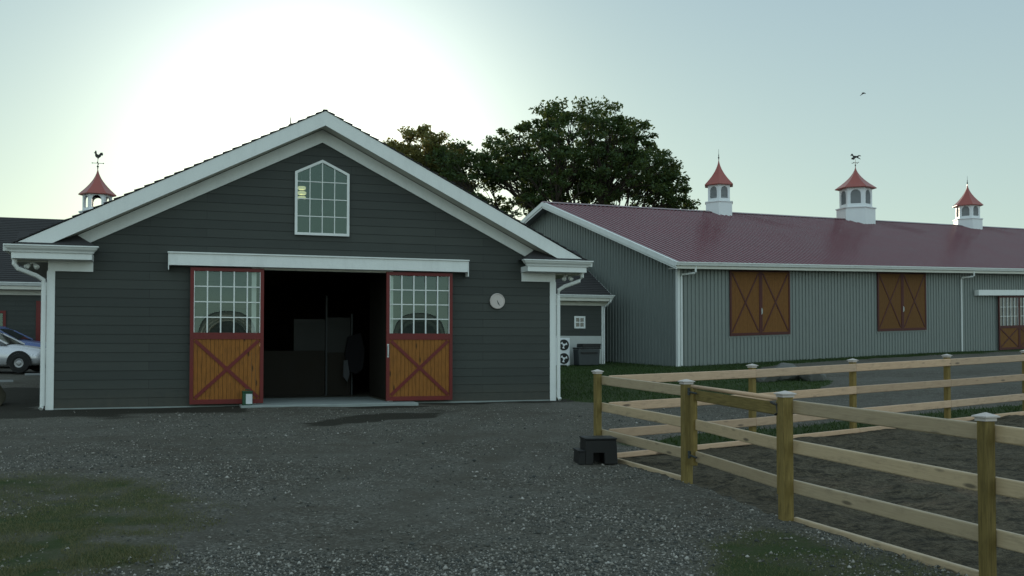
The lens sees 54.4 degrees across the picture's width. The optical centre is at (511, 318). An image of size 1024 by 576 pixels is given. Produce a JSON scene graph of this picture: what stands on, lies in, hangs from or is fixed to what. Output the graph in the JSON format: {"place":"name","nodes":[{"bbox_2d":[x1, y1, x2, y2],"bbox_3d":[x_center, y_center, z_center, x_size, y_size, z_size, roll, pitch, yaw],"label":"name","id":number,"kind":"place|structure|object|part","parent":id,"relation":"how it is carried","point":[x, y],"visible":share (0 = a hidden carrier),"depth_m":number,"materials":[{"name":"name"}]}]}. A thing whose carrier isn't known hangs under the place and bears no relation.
{"place":"outdoors","nodes":[
{"label":"outdoors","id":0,"kind":"place"},
{"bbox_2d":[0,349,1023,575],"bbox_3d":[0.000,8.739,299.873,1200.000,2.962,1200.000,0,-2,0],"label":"ground","id":1,"kind":"structure","parent":0,"point":[21,402],"depth_m":11.93,"materials":[{"name":"grey gravel"}]},
{"bbox_2d":[0,385,5,405],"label":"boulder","id":2,"kind":"object","parent":1,"relation":"on","point":[2,395],"visible":0.98,"depth_m":21.53,"materials":[{"name":"grey stone"}]},
{"bbox_2d":[0,326,40,346],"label":"parked car","id":3,"kind":"object","parent":1,"relation":"on","point":[23,338],"visible":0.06,"depth_m":35.84,"materials":[{"name":"blue paint"}]},
{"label":"windows","id":4,"kind":"part","parent":3,"relation":"part of","materials":[{"name":"black glass"}]},
{"bbox_2d":[0,333,45,372],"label":"parked car","id":5,"kind":"object","parent":1,"relation":"on","point":[17,356],"visible":0.77,"depth_m":32.00,"materials":[{"name":"silver metal"}]},
{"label":"windows","id":6,"kind":"part","parent":5,"relation":"part of","materials":[{"name":"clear glass"}]},
{"bbox_2d":[0,217,63,340],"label":"wing","id":7,"kind":"structure","parent":1,"relation":"on","point":[20,302],"depth_m":39.10,"materials":[{"name":"grey wood"}]},
{"bbox_2d":[0,311,5,326],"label":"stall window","id":8,"kind":"structure","parent":7,"relation":"in","point":[4,312],"depth_m":38.76,"materials":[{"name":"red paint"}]},
{"bbox_2d":[36,301,46,340],"bbox_3d":[-18.174,0.622,39.276,1.050,2.650,0.052,1,-2,-19],"label":"barn door","id":9,"kind":"structure","parent":7,"relation":"in","point":[38,303],"depth_m":39.13,"materials":[{"name":"red paint"}]},
{"bbox_2d":[78,151,116,213],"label":"roof cupola","id":10,"kind":"object","parent":7,"relation":"on","point":[94,189],"visible":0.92,"depth_m":45.81,"materials":[{"name":"plastic"}]},
{"bbox_2d":[25,373,39,375],"bbox_3d":[-15.200,1.763,31.663,0.480,0.070,0.135,1,-2,-29],"label":"wheel stop","id":11,"kind":"object","parent":1,"relation":"on","point":[30,374],"visible":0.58,"depth_m":31.59,"materials":[{"name":"concrete"}]},
{"bbox_2d":[3,109,593,409],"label":"gabled barn","id":12,"kind":"structure","parent":1,"relation":"on","point":[226,278],"depth_m":22.24,"materials":[{"name":"paint"}]},
{"bbox_2d":[24,262,39,269],"bbox_3d":[-9.777,-1.078,20.321,0.300,0.160,0.246,1,-2,-19],"label":"floodlight","id":13,"kind":"object","parent":12,"relation":"attached to","point":[35,266],"visible":1,"depth_m":20.25,"materials":[{"name":"white paint"}]},
{"bbox_2d":[189,267,263,403],"bbox_3d":[-6.107,0.362,21.383,1.520,2.910,0.050,1,-2,-19],"label":"sliding door","id":14,"kind":"structure","parent":12,"relation":"in","point":[231,372],"depth_m":21.35,"materials":[{"name":"red paint"}]},
{"bbox_2d":[242,389,252,404],"bbox_3d":[-5.631,1.665,21.216,0.220,0.337,0.210,1,-2,-19],"label":"plastic canister","id":15,"kind":"object","parent":12,"relation":"on","point":[247,397],"visible":1,"depth_m":21.12,"materials":[{"name":"plastic"}]},
{"bbox_2d":[298,183,305,200],"bbox_3d":[-4.690,-2.955,22.251,0.200,0.650,0.200,1,-2,-19],"label":"hanging lantern","id":16,"kind":"object","parent":12,"relation":"hanging from","point":[301,186],"visible":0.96,"depth_m":22.18,"materials":[{"name":"yellow glass"}]},
{"bbox_2d":[295,160,349,236],"bbox_3d":[-4.223,-2.696,22.208,1.200,1.690,0.065,1,-2,-19],"label":"gable window","id":17,"kind":"structure","parent":12,"relation":"in","point":[322,168],"depth_m":22.20,"materials":[{"name":"white paint"}]},
{"bbox_2d":[343,360,349,380],"bbox_3d":[-4.184,1.314,25.187,0.160,0.540,0.050,1,-2,-19],"label":"towel","id":18,"kind":"object","parent":12,"relation":"hanging from","point":[346,373],"visible":1,"depth_m":25.16,"materials":[{"name":"grey fabric"}]},
{"bbox_2d":[344,333,364,373],"bbox_3d":[-4.008,0.884,25.364,0.500,1.050,0.150,1,-2,-19],"label":"horse blanket","id":19,"kind":"object","parent":12,"relation":"hanging from","point":[354,352],"visible":1,"depth_m":25.30,"materials":[{"name":"fabric"}]},
{"bbox_2d":[386,272,452,400],"bbox_3d":[-2.096,0.399,22.694,1.540,2.910,0.112,1,-2,-19],"label":"sliding door","id":20,"kind":"structure","parent":12,"relation":"in","point":[412,377],"depth_m":22.69,"materials":[{"name":"red paint"}]},
{"bbox_2d":[490,293,504,308],"bbox_3d":[-0.345,-0.416,23.442,0.370,0.370,0.050,1,-2,-19],"label":"wall clock","id":21,"kind":"object","parent":12,"relation":"attached to","point":[497,300],"depth_m":23.43,"materials":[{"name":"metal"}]},
{"bbox_2d":[562,275,572,281],"bbox_3d":[1.316,-0.974,24.038,0.300,0.160,0.246,1,-2,-19],"label":"floodlight","id":22,"kind":"object","parent":12,"relation":"attached to","point":[564,278],"visible":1,"depth_m":23.97,"materials":[{"name":"white paint"}]},
{"bbox_2d":[382,123,478,190],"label":"shade tree","id":23,"kind":"object","parent":1,"relation":"on","point":[428,140],"visible":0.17,"depth_m":82.01,"materials":[{"name":"green plant"}]},
{"bbox_2d":[0,468,966,575],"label":"worn grass","id":24,"kind":"structure","parent":1,"relation":"on","point":[129,552],"depth_m":8.70,"materials":[{"name":"green plant"}]},
{"bbox_2d":[424,95,700,220],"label":"shade tree","id":25,"kind":"object","parent":1,"relation":"on","point":[597,174],"visible":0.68,"depth_m":77.59,"materials":[{"name":"green plant"}]},
{"bbox_2d":[556,338,569,365],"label":"heat pump","id":26,"kind":"object","parent":1,"relation":"on","point":[565,351],"visible":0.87,"depth_m":45.41,"materials":[{"name":"metal"}]},
{"bbox_2d":[551,239,614,365],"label":"wing","id":27,"kind":"structure","parent":1,"relation":"on","point":[585,302],"depth_m":46.54,"materials":[{"name":"grey wood"}]},
{"bbox_2d":[574,316,584,327],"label":"small window","id":28,"kind":"structure","parent":27,"relation":"in","point":[579,321],"depth_m":46.44,"materials":[{"name":"white paint"}]},
{"bbox_2d":[573,344,600,364],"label":"storage bin","id":29,"kind":"object","parent":1,"relation":"on","point":[586,354],"visible":1,"depth_m":45.30,"materials":[{"name":"grey plastic"}]},
{"bbox_2d":[573,435,617,464],"bbox_3d":[1.158,1.825,13.893,0.556,0.361,0.410,0,-2,-8],"label":"mounting block","id":30,"kind":"object","parent":1,"relation":"on","point":[592,449],"depth_m":13.72,"materials":[{"name":"black plastic"}]},
{"bbox_2d":[756,376,779,381],"bbox_3d":[7.743,1.829,30.527,0.872,0.577,0.693,1,-2,-20],"label":"boulder","id":31,"kind":"object","parent":1,"relation":"on","point":[765,379],"visible":0.2,"depth_m":30.26,"materials":[{"name":"stone"}]},
{"bbox_2d":[520,201,1023,366],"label":"steel barn","id":32,"kind":"structure","parent":1,"relation":"on","point":[686,287],"depth_m":50.63,"materials":[{"name":"grey paint"}]},
{"bbox_2d":[705,154,732,215],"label":"roof cupola","id":33,"kind":"object","parent":32,"relation":"on","point":[718,184],"visible":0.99,"depth_m":59.03,"materials":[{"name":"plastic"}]},
{"bbox_2d":[729,270,760,335],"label":"shutter door","id":34,"kind":"structure","parent":32,"relation":"in","point":[744,285],"depth_m":46.61,"materials":[{"name":"brown wood"}]},
{"bbox_2d":[761,270,790,334],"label":"shutter door","id":35,"kind":"structure","parent":32,"relation":"in","point":[775,285],"depth_m":47.63,"materials":[{"name":"red paint"}]},
{"bbox_2d":[835,154,876,223],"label":"roof cupola","id":36,"kind":"object","parent":32,"relation":"on","point":[855,189],"visible":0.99,"depth_m":65.21,"materials":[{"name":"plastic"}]},
{"bbox_2d":[877,272,902,330],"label":"shutter door","id":37,"kind":"structure","parent":32,"relation":"in","point":[889,284],"depth_m":51.99,"materials":[{"name":"red paint"}]},
{"bbox_2d":[902,273,926,330],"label":"shutter door","id":38,"kind":"structure","parent":32,"relation":"in","point":[913,284],"depth_m":53.03,"materials":[{"name":"red paint"}]},
{"bbox_2d":[952,180,982,229],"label":"roof cupola","id":39,"kind":"object","parent":32,"relation":"on","point":[967,205],"visible":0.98,"depth_m":71.66,"materials":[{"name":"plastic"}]},
{"bbox_2d":[998,296,1019,349],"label":"sliding door","id":40,"kind":"structure","parent":32,"relation":"in","point":[1008,306],"depth_m":57.27,"materials":[{"name":"brown wood"}]},
{"bbox_2d":[1019,296,1023,348],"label":"sliding door","id":41,"kind":"structure","parent":32,"relation":"in","point":[1021,298],"depth_m":57.93,"materials":[{"name":"red paint"}]},
{"bbox_2d":[775,363,799,380],"bbox_3d":[8.564,1.777,31.269,0.776,0.806,1.270,0,-2,-3],"label":"boulder","id":42,"kind":"object","parent":1,"relation":"on","point":[787,365],"visible":0.29,"depth_m":30.88,"materials":[{"name":"stone"}]},
{"bbox_2d":[591,369,1023,575],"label":"arena fence","id":43,"kind":"object","parent":1,"relation":"on","point":[985,432],"visible":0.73,"depth_m":8.68,"materials":[{"name":"beige wood"}]},
{"bbox_2d":[687,385,777,493],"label":"arena gate","id":44,"kind":"structure","parent":43,"relation":"attached to","point":[695,456],"depth_m":11.08,"materials":[{"name":"beige wood"}]},
{"bbox_2d":[798,373,825,380],"bbox_3d":[9.215,1.800,30.581,0.829,0.551,0.698,-1,-2,24],"label":"boulder","id":45,"kind":"object","parent":1,"relation":"on","point":[814,377],"visible":0.42,"depth_m":30.30,"materials":[{"name":"stone"}]},
{"bbox_2d":[609,350,1023,457],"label":"arena fence","id":46,"kind":"object","parent":1,"relation":"on","point":[752,373],"visible":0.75,"depth_m":17.11,"materials":[{"name":"beige wood"}]},
{"bbox_2d":[0,0,1023,227],"label":"sky","id":47,"kind":"structure","parent":0,"point":[160,89],"materials":[{"name":"blue"}]},
{"bbox_2d":[556,350,1021,445],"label":"lawn grass","id":48,"kind":"structure","parent":0,"point":[652,370],"depth_m":30.01,"materials":[{"name":"green plant"}]}
]}

